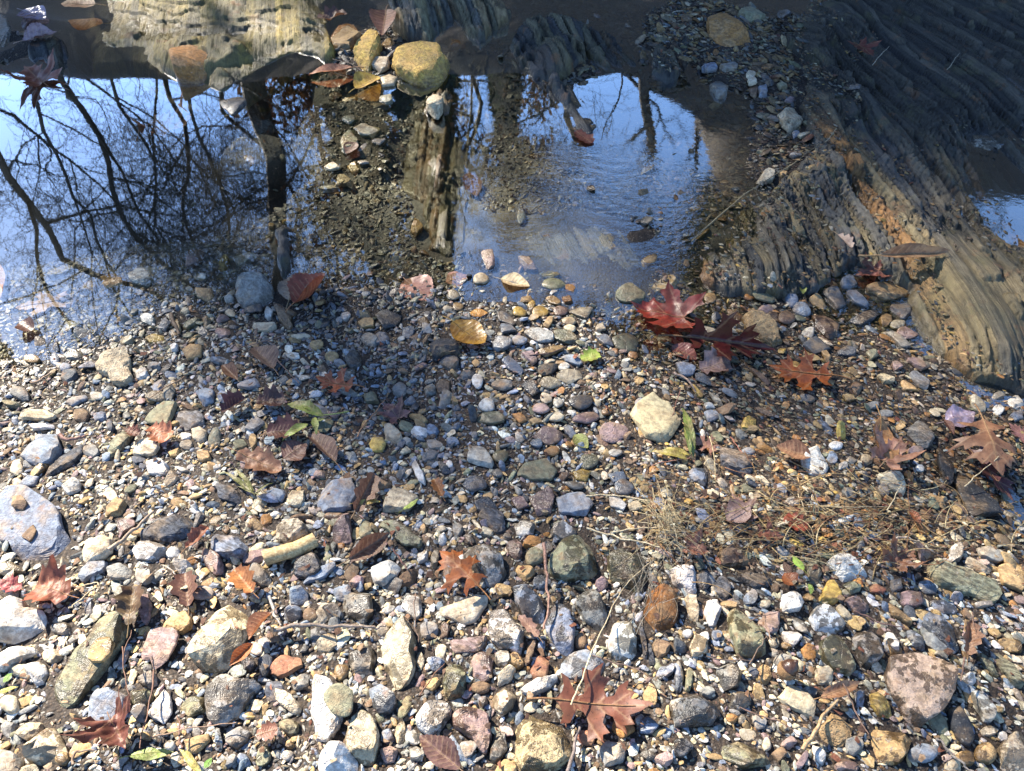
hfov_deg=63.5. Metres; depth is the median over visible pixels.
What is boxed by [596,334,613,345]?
flat stone
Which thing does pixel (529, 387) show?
flat stone
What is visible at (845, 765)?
pebble
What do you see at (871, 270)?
fallen leaf
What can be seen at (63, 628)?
pebble
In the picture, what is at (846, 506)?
twig
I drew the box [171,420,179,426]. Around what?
pebble
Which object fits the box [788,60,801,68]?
stone
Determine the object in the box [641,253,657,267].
stone
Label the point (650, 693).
pebble
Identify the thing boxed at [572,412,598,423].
flat stone
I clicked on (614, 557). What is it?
stone
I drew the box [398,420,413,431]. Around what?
pebble
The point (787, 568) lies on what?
fallen leaf
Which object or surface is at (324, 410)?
flat stone
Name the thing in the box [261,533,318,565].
stick
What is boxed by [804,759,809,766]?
pebble
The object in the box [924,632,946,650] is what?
stone
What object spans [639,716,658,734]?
pebble
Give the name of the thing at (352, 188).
flat stone
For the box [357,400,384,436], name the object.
twig
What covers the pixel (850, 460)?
pebble
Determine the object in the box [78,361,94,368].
stone
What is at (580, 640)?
pebble
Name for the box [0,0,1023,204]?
water
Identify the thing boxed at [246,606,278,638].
fallen leaf
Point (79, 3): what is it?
fallen leaf
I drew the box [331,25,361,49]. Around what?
rock
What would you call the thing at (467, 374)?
flat stone
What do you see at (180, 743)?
twig
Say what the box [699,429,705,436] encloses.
pebble
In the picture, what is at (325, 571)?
flat stone
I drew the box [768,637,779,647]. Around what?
pebble
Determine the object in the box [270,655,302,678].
flat stone
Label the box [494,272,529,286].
fallen leaf
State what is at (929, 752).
pebble
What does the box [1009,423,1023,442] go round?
fallen leaf
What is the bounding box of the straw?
[632,436,1023,599]
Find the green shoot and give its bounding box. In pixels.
[808,584,813,593]
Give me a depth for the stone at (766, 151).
2.27 m
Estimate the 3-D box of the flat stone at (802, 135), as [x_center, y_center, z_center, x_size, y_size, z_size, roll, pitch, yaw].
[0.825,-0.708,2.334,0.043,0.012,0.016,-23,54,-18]
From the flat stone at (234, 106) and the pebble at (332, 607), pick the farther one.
the flat stone at (234, 106)
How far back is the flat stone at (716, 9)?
2.79 m
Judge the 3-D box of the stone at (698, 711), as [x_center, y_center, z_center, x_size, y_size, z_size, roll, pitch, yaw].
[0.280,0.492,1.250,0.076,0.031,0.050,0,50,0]
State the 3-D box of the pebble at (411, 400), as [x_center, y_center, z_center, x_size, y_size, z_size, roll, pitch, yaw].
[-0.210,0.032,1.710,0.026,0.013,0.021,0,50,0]
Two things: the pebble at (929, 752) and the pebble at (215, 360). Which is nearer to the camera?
the pebble at (929, 752)
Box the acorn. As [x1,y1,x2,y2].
[777,659,798,680]
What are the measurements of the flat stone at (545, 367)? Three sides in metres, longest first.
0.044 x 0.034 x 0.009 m
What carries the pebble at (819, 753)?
on the ground
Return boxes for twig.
[30,372,51,384]
[58,433,84,440]
[68,582,99,607]
[71,749,93,764]
[108,511,153,550]
[122,646,131,708]
[139,669,154,747]
[149,376,184,398]
[150,722,235,737]
[169,312,180,334]
[176,715,183,747]
[237,334,290,348]
[268,595,281,625]
[273,623,385,632]
[277,360,298,382]
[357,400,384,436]
[393,549,406,568]
[413,593,418,642]
[420,664,443,694]
[449,735,474,765]
[529,346,565,355]
[542,542,549,628]
[565,727,580,770]
[570,562,650,704]
[586,494,646,500]
[586,527,659,547]
[592,655,657,681]
[612,526,661,532]
[652,458,688,465]
[673,372,695,392]
[691,143,819,241]
[706,656,750,660]
[740,707,799,735]
[748,612,778,622]
[749,636,766,664]
[762,612,770,639]
[800,698,838,751]
[807,504,886,507]
[834,674,868,733]
[854,610,904,627]
[887,483,902,510]
[896,536,919,541]
[935,738,973,770]
[960,657,965,681]
[964,456,998,486]
[972,612,976,634]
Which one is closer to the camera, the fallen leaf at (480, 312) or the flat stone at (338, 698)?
the flat stone at (338, 698)
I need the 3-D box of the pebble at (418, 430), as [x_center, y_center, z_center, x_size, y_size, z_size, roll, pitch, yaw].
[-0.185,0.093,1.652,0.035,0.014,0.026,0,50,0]
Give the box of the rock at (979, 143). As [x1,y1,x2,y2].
[967,135,1011,154]
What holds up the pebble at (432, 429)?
on the ground
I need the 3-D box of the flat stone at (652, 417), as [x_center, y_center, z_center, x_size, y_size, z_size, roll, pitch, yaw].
[0.291,0.062,1.682,0.102,0.018,0.128,3,45,-4]
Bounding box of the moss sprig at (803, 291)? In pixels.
[795,280,806,293]
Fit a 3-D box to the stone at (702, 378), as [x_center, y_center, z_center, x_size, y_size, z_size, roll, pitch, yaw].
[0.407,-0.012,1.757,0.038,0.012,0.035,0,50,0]
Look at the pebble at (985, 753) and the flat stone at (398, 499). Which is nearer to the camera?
the pebble at (985, 753)
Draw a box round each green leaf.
[0,686,16,693]
[2,673,11,683]
[118,747,172,760]
[179,749,200,770]
[204,758,211,767]
[400,499,417,511]
[792,556,805,571]
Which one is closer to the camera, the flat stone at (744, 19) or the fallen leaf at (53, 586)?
the fallen leaf at (53, 586)
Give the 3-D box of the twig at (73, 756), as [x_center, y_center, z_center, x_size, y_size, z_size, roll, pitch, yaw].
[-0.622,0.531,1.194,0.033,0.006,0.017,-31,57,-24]
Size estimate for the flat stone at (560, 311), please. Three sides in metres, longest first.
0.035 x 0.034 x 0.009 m
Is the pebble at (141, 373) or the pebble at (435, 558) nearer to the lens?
the pebble at (435, 558)
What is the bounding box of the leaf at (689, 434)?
[682,408,695,456]
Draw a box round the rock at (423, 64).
[391,41,450,90]
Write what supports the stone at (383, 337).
on the ground
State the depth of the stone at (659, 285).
1.96 m
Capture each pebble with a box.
[0,561,25,575]
[0,694,19,713]
[2,400,20,408]
[10,460,23,475]
[11,495,27,510]
[15,722,43,740]
[18,475,39,487]
[19,764,39,770]
[33,367,40,372]
[34,336,48,348]
[42,649,62,663]
[50,352,59,365]
[50,622,71,634]
[52,341,59,352]
[52,614,74,623]
[55,751,69,765]
[60,363,71,370]
[65,395,87,406]
[73,408,89,422]
[81,348,91,355]
[83,444,99,457]
[84,598,94,615]
[90,306,103,312]
[90,392,103,400]
[93,411,105,421]
[106,419,114,432]
[120,335,134,344]
[120,402,127,408]
[131,689,153,705]
[131,703,148,723]
[135,287,148,296]
[135,367,149,380]
[136,568,153,584]
[137,670,157,687]
[138,594,152,625]
[145,334,163,343]
[148,361,161,371]
[152,379,166,391]
[157,317,170,331]
[164,470,178,486]
[164,740,175,750]
[166,546,179,558]
[168,448,180,457]
[169,343,178,351]
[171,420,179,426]
[172,558,192,573]
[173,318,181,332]
[179,440,192,450]
[180,273,193,283]
[180,432,191,439]
[180,696,205,717]
[182,332,194,338]
[182,344,201,360]
[183,317,200,330]
[184,733,209,753]
[191,426,207,443]
[193,273,207,281]
[197,326,208,335]
[210,356,230,364]
[216,314,228,323]
[217,391,227,402]
[225,726,251,749]
[225,754,236,768]
[233,439,246,450]
[237,753,250,766]
[240,657,256,672]
[250,699,263,712]
[256,746,270,766]
[257,654,273,677]
[264,306,273,320]
[267,488,286,501]
[268,223,274,230]
[274,207,281,211]
[274,687,301,714]
[279,718,299,736]
[281,750,293,761]
[282,218,291,224]
[284,605,302,622]
[285,308,295,317]
[285,740,294,748]
[286,352,299,359]
[289,585,308,605]
[291,333,310,339]
[291,674,309,691]
[303,608,317,622]
[310,340,322,350]
[313,470,324,478]
[316,634,336,652]
[322,602,344,620]
[324,351,338,362]
[332,585,350,601]
[334,359,345,366]
[334,664,348,681]
[335,179,344,187]
[341,311,350,321]
[349,575,363,588]
[359,520,372,537]
[363,392,378,403]
[369,437,385,452]
[376,623,389,636]
[378,479,391,489]
[380,746,397,763]
[381,728,394,744]
[394,721,405,743]
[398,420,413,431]
[398,569,416,587]
[402,437,410,445]
[404,396,415,405]
[409,413,427,423]
[409,733,419,745]
[409,746,424,761]
[411,426,427,437]
[414,362,427,371]
[416,652,424,667]
[417,551,427,563]
[418,317,428,325]
[420,621,438,639]
[422,449,438,461]
[424,383,435,395]
[425,677,440,690]
[426,439,442,450]
[427,424,438,435]
[427,656,444,672]
[431,550,439,568]
[435,525,446,531]
[438,461,449,474]
[438,532,446,545]
[439,622,449,638]
[446,437,459,445]
[446,460,452,467]
[451,404,460,411]
[451,422,460,431]
[452,523,463,536]
[464,534,475,545]
[471,681,489,693]
[477,696,487,707]
[482,526,493,536]
[489,732,506,763]
[494,650,509,667]
[495,583,512,596]
[495,759,516,770]
[497,664,515,686]
[503,533,511,540]
[506,540,521,559]
[509,652,523,670]
[514,520,534,537]
[516,565,534,580]
[517,209,525,224]
[523,535,540,548]
[525,547,543,565]
[530,656,548,678]
[533,574,545,590]
[537,639,544,651]
[541,278,565,290]
[541,509,548,515]
[547,690,552,704]
[561,295,572,303]
[565,284,575,294]
[575,631,586,648]
[577,730,594,745]
[595,576,607,591]
[612,721,634,738]
[634,714,643,727]
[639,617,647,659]
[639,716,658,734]
[640,750,656,760]
[643,683,656,706]
[647,643,654,665]
[652,639,669,657]
[654,751,672,766]
[655,663,673,680]
[660,528,674,539]
[673,638,686,653]
[673,738,693,757]
[674,663,682,693]
[676,661,683,692]
[682,629,692,638]
[684,594,698,622]
[685,667,692,692]
[689,633,707,656]
[690,384,702,398]
[695,228,709,240]
[696,570,710,590]
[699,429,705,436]
[699,686,714,698]
[704,292,716,303]
[704,402,714,409]
[704,410,718,422]
[704,458,717,472]
[710,431,723,443]
[712,630,721,640]
[714,575,730,599]
[725,713,737,723]
[729,691,750,710]
[737,714,745,725]
[742,447,754,454]
[743,589,757,605]
[744,294,753,300]
[747,76,756,85]
[748,667,758,679]
[751,715,766,729]
[756,475,769,486]
[757,600,770,608]
[758,304,772,312]
[758,611,779,633]
[758,664,771,685]
[762,737,770,751]
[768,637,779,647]
[771,747,786,762]
[772,483,787,493]
[773,654,791,665]
[776,81,787,90]
[778,310,795,324]
[779,642,791,649]
[781,631,801,646]
[781,735,796,749]
[782,401,789,409]
[784,96,794,103]
[784,496,798,506]
[785,293,797,308]
[792,130,799,138]
[792,302,810,316]
[800,643,815,660]
[801,327,814,337]
[802,686,816,697]
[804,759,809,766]
[807,560,821,584]
[812,745,825,765]
[814,665,833,685]
[817,420,832,433]
[827,451,837,464]
[829,441,842,449]
[833,514,854,525]
[834,759,858,770]
[836,604,852,620]
[838,461,847,469]
[841,487,856,499]
[842,581,861,594]
[844,736,863,756]
[846,456,856,463]
[851,382,861,395]
[854,690,864,707]
[856,541,864,550]
[861,454,872,464]
[869,584,885,594]
[869,692,891,718]
[877,373,894,384]
[877,483,889,496]
[883,632,899,652]
[884,495,892,502]
[888,603,911,626]
[889,320,905,329]
[889,578,902,592]
[906,630,924,650]
[906,743,937,762]
[907,446,923,454]
[914,573,920,579]
[915,464,923,471]
[918,580,936,595]
[930,599,956,614]
[944,759,960,770]
[948,542,963,562]
[948,706,974,746]
[949,591,962,603]
[955,751,974,766]
[961,609,971,620]
[962,672,975,685]
[974,742,996,764]
[976,653,998,678]
[980,726,998,735]
[991,391,1004,399]
[992,404,1003,414]
[997,638,1021,652]
[997,731,1007,741]
[1006,395,1023,406]
[1009,410,1023,421]
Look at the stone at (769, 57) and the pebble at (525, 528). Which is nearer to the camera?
the pebble at (525, 528)
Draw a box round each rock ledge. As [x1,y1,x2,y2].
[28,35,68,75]
[102,0,335,115]
[388,0,510,41]
[399,51,496,257]
[470,225,643,271]
[510,12,586,82]
[541,72,597,144]
[582,23,640,74]
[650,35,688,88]
[699,0,1023,398]
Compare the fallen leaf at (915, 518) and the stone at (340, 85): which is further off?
the stone at (340, 85)
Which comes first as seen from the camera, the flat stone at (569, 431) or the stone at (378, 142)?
the flat stone at (569, 431)
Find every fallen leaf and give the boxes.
[0,49,61,86]
[0,265,4,297]
[0,574,25,592]
[10,291,68,315]
[13,22,56,43]
[15,316,35,332]
[16,5,45,19]
[20,554,78,604]
[58,686,129,748]
[61,0,105,7]
[112,582,143,637]
[125,424,139,435]
[144,419,173,442]
[167,570,197,614]
[181,524,208,553]
[216,389,245,416]
[221,362,239,381]
[227,446,281,472]
[227,564,258,597]
[229,637,258,665]
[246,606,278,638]
[248,344,278,375]
[248,384,285,405]
[250,720,277,741]
[257,412,297,437]
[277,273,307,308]
[280,440,306,461]
[285,273,324,312]
[307,434,342,471]
[310,5,346,19]
[310,63,363,73]
[315,367,364,392]
[336,532,388,566]
[343,139,358,152]
[349,71,379,92]
[350,472,379,519]
[350,499,380,504]
[369,5,396,34]
[377,394,410,423]
[398,274,433,300]
[419,734,462,770]
[430,477,445,501]
[437,550,490,599]
[442,271,467,285]
[442,316,486,343]
[462,166,481,195]
[470,309,486,316]
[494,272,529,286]
[518,614,542,642]
[527,662,652,742]
[572,128,594,142]
[572,433,587,447]
[580,346,600,360]
[630,280,705,327]
[652,447,688,459]
[659,311,774,360]
[667,342,696,359]
[682,526,708,555]
[695,346,731,374]
[695,435,719,454]
[721,494,757,521]
[725,499,755,522]
[752,521,782,539]
[769,348,851,390]
[776,439,831,463]
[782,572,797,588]
[783,511,814,531]
[783,561,791,572]
[814,680,859,699]
[835,232,854,247]
[848,37,881,55]
[855,253,891,277]
[858,243,949,257]
[868,424,925,469]
[873,404,898,458]
[882,531,928,572]
[908,508,922,528]
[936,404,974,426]
[941,415,954,433]
[947,403,1019,475]
[952,434,1014,500]
[963,620,985,664]
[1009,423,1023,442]
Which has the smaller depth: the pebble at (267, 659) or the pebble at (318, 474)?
the pebble at (267, 659)
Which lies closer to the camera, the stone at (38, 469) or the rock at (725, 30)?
the stone at (38, 469)
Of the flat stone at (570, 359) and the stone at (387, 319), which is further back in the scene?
the stone at (387, 319)
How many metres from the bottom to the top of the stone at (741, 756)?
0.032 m
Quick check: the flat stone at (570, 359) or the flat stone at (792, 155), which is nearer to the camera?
the flat stone at (570, 359)
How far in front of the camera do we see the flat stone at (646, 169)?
2.27 m
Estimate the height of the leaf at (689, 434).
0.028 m
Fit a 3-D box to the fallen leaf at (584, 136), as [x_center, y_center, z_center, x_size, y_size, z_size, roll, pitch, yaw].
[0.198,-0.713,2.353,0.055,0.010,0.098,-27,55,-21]
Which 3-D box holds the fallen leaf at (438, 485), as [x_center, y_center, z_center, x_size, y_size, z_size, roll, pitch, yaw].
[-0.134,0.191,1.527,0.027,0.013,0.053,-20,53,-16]
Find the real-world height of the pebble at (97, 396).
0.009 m
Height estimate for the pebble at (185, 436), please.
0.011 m
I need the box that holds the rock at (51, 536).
[0,485,70,560]
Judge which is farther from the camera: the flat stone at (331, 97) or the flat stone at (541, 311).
the flat stone at (331, 97)
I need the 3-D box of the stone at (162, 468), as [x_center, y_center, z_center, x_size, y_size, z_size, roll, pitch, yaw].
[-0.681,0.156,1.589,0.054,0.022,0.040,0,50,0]
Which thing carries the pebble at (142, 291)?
on the ground
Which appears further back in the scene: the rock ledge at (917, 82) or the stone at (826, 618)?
the rock ledge at (917, 82)
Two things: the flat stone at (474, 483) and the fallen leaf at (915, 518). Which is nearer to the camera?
the fallen leaf at (915, 518)
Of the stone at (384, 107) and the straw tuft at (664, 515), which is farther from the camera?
the stone at (384, 107)
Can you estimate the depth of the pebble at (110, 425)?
1.66 m
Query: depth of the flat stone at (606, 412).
1.69 m
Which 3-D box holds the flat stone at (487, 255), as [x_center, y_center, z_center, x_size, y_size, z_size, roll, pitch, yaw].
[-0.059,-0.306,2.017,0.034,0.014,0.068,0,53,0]
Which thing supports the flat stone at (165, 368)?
on the ground
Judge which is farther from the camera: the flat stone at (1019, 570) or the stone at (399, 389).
the stone at (399, 389)
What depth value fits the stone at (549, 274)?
1.99 m
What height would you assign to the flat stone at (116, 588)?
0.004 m
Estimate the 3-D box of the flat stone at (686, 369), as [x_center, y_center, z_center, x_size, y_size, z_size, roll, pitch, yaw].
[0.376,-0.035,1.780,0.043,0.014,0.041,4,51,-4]
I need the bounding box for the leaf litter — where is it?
[0,336,1023,770]
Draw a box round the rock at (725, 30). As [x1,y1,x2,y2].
[706,13,750,46]
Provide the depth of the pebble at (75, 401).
1.71 m
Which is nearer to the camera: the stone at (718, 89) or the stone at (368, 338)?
the stone at (368, 338)
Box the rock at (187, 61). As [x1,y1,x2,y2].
[168,45,207,84]
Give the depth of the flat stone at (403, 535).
1.47 m
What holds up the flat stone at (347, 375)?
on the ground
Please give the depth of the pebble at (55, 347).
1.83 m
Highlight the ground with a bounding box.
[0,0,1023,770]
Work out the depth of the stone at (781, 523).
1.48 m
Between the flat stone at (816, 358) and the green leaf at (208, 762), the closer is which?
the green leaf at (208, 762)
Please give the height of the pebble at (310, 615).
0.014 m
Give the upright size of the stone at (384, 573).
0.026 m
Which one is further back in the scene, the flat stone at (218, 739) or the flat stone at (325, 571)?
the flat stone at (325, 571)
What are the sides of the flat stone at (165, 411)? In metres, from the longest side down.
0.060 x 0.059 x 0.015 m
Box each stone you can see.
[0,569,13,587]
[0,595,46,643]
[0,646,39,672]
[0,749,23,770]
[8,586,19,597]
[10,385,29,401]
[11,664,30,679]
[18,408,56,421]
[20,434,61,465]
[22,525,36,541]
[22,728,69,765]
[24,354,40,363]
[24,661,48,685]
[29,423,54,430]
[31,463,49,475]
[45,444,83,476]
[47,265,76,279]
[55,611,130,707]
[60,368,78,382]
[61,477,81,494]
[64,320,82,333]
[65,349,82,360]
[73,327,92,339]
[78,280,97,294]
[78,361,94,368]
[78,561,107,582]
[82,534,112,562]
[88,637,114,662]
[88,687,131,720]
[95,346,133,386]
[100,274,127,293]
[103,487,117,500]
[105,252,112,259]
[105,497,126,516]
[106,563,131,580]
[108,431,133,457]
[111,581,121,595]
[117,518,134,537]
[117,650,128,667]
[128,266,159,288]
[132,438,159,455]
[132,541,167,561]
[135,243,145,253]
[140,313,154,325]
[140,514,193,542]
[141,627,178,669]
[145,391,163,402]
[145,401,177,425]
[145,458,169,475]
[148,689,171,723]
[158,363,172,374]
[162,383,175,400]
[163,611,192,634]
[168,585,187,589]
[175,410,204,430]
[175,466,189,471]
[185,249,204,269]
[187,605,248,673]
[192,585,213,599]
[193,511,204,527]
[195,287,214,301]
[196,388,214,405]
[197,450,211,461]
[201,548,224,575]
[203,316,210,327]
[204,674,261,726]
[208,427,220,447]
[211,534,248,559]
[213,244,229,247]
[215,328,230,337]
[215,483,241,504]
[215,727,222,752]
[218,254,229,271]
[219,97,247,115]
[224,309,234,316]
[233,252,253,266]
[235,271,273,308]
[237,378,259,389]
[243,155,255,166]
[243,549,264,563]
[244,304,262,314]
[245,415,264,432]
[249,433,256,450]
[249,518,264,531]
[249,562,271,587]
[251,244,266,252]
[252,322,276,331]
[252,490,267,508]
[257,493,278,502]
[265,681,282,702]
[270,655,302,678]
[273,303,292,329]
[275,225,296,279]
[276,518,310,543]
[286,490,304,508]
[289,514,312,520]
[293,552,322,578]
[303,562,335,584]
[309,234,322,246]
[311,674,342,741]
[313,403,328,418]
[314,194,327,199]
[315,299,325,305]
[316,603,327,623]
[317,478,356,512]
[318,418,332,431]
[318,741,357,770]
[320,185,339,192]
[323,683,353,716]
[324,162,339,171]
[324,512,342,519]
[329,93,334,101]
[333,92,342,100]
[333,513,351,543]
[337,82,344,88]
[337,174,351,186]
[339,387,356,396]
[340,129,358,156]
[341,55,350,61]
[341,94,357,100]
[342,115,357,125]
[342,592,372,623]
[344,369,354,380]
[344,563,358,580]
[344,710,380,765]
[345,350,361,368]
[347,161,359,174]
[347,182,357,193]
[348,645,375,675]
[353,123,380,138]
[356,160,369,167]
[357,143,371,157]
[358,317,374,328]
[359,310,370,318]
[361,332,377,346]
[369,103,390,112]
[369,197,380,205]
[369,684,397,714]
[371,56,389,73]
[371,138,386,147]
[371,560,400,586]
[374,309,401,329]
[375,331,389,345]
[379,94,392,104]
[379,520,422,548]
[380,74,397,87]
[381,615,415,690]
[382,38,392,47]
[382,577,402,594]
[383,487,418,512]
[384,423,402,443]
[387,50,394,58]
[392,382,406,397]
[396,212,410,216]
[398,696,411,717]
[400,446,410,454]
[401,595,421,620]
[402,325,414,338]
[411,218,422,237]
[412,460,425,484]
[416,700,451,734]
[421,322,431,332]
[422,333,431,344]
[425,298,435,309]
[426,94,443,119]
[429,338,460,362]
[436,379,450,392]
[439,354,458,370]
[439,389,451,408]
[440,594,487,624]
[443,664,465,700]
[448,289,459,300]
[450,636,487,653]
[451,39,459,44]
[451,706,491,755]
[453,302,463,310]
[459,740,476,757]
[460,368,476,379]
[463,476,486,491]
[463,544,506,587]
[467,446,493,468]
[468,404,477,421]
[470,651,492,681]
[472,374,482,388]
[473,272,488,284]
[474,496,497,512]
[477,411,504,424]
[478,398,494,411]
[478,507,505,533]
[481,249,494,270]
[487,609,524,654]
[491,379,511,390]
[491,469,502,477]
[492,335,511,351]
[492,687,516,716]
[493,450,508,462]
[495,311,515,326]
[500,323,515,333]
[502,355,522,375]
[506,74,518,77]
[511,496,528,510]
[512,78,523,81]
[512,335,526,344]
[512,413,527,423]
[512,584,545,623]
[513,306,526,316]
[514,485,522,495]
[514,715,571,770]
[517,459,556,481]
[518,256,536,272]
[520,295,532,303]
[520,674,557,695]
[521,350,536,364]
[521,379,538,396]
[522,82,532,87]
[524,327,554,343]
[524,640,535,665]
[528,300,535,307]
[529,153,541,158]
[529,417,542,425]
[529,486,554,515]
[530,438,542,448]
[532,136,537,149]
[532,305,548,317]
[532,403,549,413]
[532,426,562,445]
[534,541,552,555]
[537,363,557,375]
[538,345,563,356]
[540,376,561,389]
[540,392,551,403]
[541,271,559,278]
[543,316,553,327]
[544,446,559,455]
[545,603,574,655]
[546,296,560,305]
[548,534,597,582]
[549,412,563,421]
[551,520,576,541]
[553,306,567,315]
[553,329,578,344]
[553,397,562,407]
[556,369,582,384]
[556,492,592,515]
[558,362,569,369]
[561,354,582,366]
[561,649,604,679]
[562,317,575,324]
[563,425,575,439]
[564,324,575,331]
[564,481,583,489]
[568,395,592,409]
[569,307,592,319]
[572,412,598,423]
[573,469,590,481]
[575,589,607,630]
[576,67,588,70]
[577,80,587,87]
[579,454,598,469]
[583,185,594,191]
[595,323,605,331]
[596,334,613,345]
[598,741,624,766]
[599,422,628,443]
[601,408,611,415]
[607,548,646,593]
[607,621,636,661]
[608,449,621,456]
[608,471,625,483]
[609,494,625,510]
[612,333,637,352]
[614,479,633,495]
[615,282,645,303]
[628,500,642,511]
[630,392,680,442]
[635,35,645,43]
[638,188,649,200]
[638,499,649,504]
[640,50,646,60]
[640,165,653,174]
[640,216,653,225]
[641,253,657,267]
[643,584,677,630]
[646,42,656,46]
[646,334,657,342]
[652,275,679,295]
[653,199,661,208]
[655,37,667,41]
[656,22,664,33]
[657,206,669,216]
[661,14,670,21]
[667,511,685,522]
[669,697,685,727]
[670,564,696,594]
[674,194,680,203]
[676,200,692,205]
[676,362,695,376]
[678,56,692,60]
[678,190,689,200]
[678,694,720,728]
[681,14,691,21]
[688,148,695,160]
[688,467,707,487]
[689,201,700,212]
[691,105,699,112]
[694,82,707,85]
[695,373,711,385]
[695,508,712,527]
[700,31,708,37]
[704,62,717,72]
[704,326,714,332]
[704,599,721,626]
[708,101,722,110]
[708,391,722,405]
[708,521,721,531]
[709,81,728,100]
[709,183,722,190]
[710,174,723,179]
[711,7,724,11]
[712,168,722,172]
[716,402,736,415]
[716,544,750,568]
[716,663,741,691]
[719,61,737,71]
[719,447,752,477]
[720,522,736,544]
[720,600,736,607]
[721,742,770,769]
[722,388,737,397]
[727,140,743,144]
[727,309,742,320]
[727,607,765,658]
[728,8,737,15]
[728,185,739,190]
[731,203,741,208]
[734,106,746,110]
[734,571,772,588]
[737,6,765,21]
[739,15,748,21]
[739,95,751,100]
[739,136,755,140]
[741,415,755,428]
[741,425,759,433]
[742,310,781,346]
[746,70,755,78]
[748,66,762,70]
[749,85,757,97]
[749,367,769,385]
[752,62,764,66]
[752,290,775,302]
[756,32,767,35]
[756,112,770,118]
[756,168,774,184]
[756,406,774,416]
[756,442,774,452]
[758,84,767,97]
[758,148,771,156]
[760,74,772,86]
[762,64,773,70]
[763,24,772,30]
[765,52,772,63]
[766,105,779,113]
[766,115,779,121]
[767,311,778,321]
[769,74,780,78]
[769,96,776,105]
[772,154,787,161]
[774,518,788,526]
[777,9,790,17]
[777,92,788,98]
[777,107,802,133]
[777,685,815,719]
[780,591,803,612]
[781,35,786,46]
[782,506,804,516]
[783,57,792,61]
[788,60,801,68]
[789,151,801,158]
[791,618,808,633]
[796,750,808,768]
[797,38,808,42]
[797,131,809,138]
[800,394,814,402]
[800,446,827,476]
[802,134,813,142]
[802,336,830,353]
[802,353,820,361]
[808,293,825,311]
[808,604,845,633]
[811,315,838,339]
[818,580,841,604]
[818,635,855,676]
[819,337,832,345]
[819,713,852,747]
[821,350,830,359]
[823,286,845,309]
[827,379,834,385]
[827,552,866,581]
[836,345,856,357]
[836,421,845,439]
[840,274,856,290]
[840,496,853,513]
[842,394,854,402]
[843,84,860,89]
[843,596,868,614]
[846,290,868,309]
[849,310,880,325]
[852,513,864,529]
[852,631,883,669]
[864,403,871,413]
[865,281,908,301]
[866,348,878,360]
[866,401,878,409]
[870,729,911,765]
[877,470,905,496]
[878,313,891,327]
[884,653,958,727]
[886,331,910,348]
[887,638,902,654]
[889,303,911,320]
[891,361,902,371]
[896,326,917,339]
[900,380,918,391]
[900,590,923,608]
[905,420,934,449]
[906,357,927,370]
[909,370,929,389]
[913,519,928,535]
[915,607,928,619]
[916,542,931,562]
[916,612,958,653]
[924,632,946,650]
[926,560,1001,603]
[928,493,945,508]
[928,713,947,735]
[936,447,953,485]
[953,475,1001,517]
[965,557,991,573]
[969,394,985,411]
[970,524,988,530]
[970,690,996,722]
[974,600,992,608]
[976,546,1003,563]
[994,533,1010,549]
[994,653,1023,688]
[996,731,1023,770]
[997,563,1023,592]
[1001,551,1016,568]
[1016,564,1023,579]
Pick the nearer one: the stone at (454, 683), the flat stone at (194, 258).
the stone at (454, 683)
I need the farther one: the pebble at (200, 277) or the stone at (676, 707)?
the pebble at (200, 277)
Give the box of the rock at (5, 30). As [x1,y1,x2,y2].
[0,14,11,47]
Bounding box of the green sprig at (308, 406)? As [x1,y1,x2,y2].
[282,400,348,440]
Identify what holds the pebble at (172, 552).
on the ground
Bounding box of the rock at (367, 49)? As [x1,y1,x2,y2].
[353,28,382,71]
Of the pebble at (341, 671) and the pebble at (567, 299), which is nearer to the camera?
the pebble at (341, 671)
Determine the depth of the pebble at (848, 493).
1.54 m
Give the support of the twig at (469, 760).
on the ground
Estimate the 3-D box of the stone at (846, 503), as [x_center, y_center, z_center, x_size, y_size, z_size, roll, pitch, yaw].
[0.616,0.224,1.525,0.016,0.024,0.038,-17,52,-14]
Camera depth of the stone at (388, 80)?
2.53 m
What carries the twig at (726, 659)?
on the ground
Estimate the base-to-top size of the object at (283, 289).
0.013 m
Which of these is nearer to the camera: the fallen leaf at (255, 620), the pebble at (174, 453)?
the fallen leaf at (255, 620)
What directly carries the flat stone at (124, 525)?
on the ground
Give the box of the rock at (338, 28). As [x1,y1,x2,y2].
[331,23,357,36]
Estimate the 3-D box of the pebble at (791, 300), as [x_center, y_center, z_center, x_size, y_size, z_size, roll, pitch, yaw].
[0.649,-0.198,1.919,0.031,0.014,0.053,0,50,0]
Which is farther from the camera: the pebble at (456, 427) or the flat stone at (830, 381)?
the flat stone at (830, 381)
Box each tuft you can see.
[225,468,271,494]
[614,473,715,578]
[616,533,693,635]
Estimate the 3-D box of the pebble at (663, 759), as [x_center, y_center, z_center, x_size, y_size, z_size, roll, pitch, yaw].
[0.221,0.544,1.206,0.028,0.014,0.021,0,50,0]
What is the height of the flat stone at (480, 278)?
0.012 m
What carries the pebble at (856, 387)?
on the ground
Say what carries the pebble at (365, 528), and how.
on the ground
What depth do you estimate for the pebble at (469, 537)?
1.47 m
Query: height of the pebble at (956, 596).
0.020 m
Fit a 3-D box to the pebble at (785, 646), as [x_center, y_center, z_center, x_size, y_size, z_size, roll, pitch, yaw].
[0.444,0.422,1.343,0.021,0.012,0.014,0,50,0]

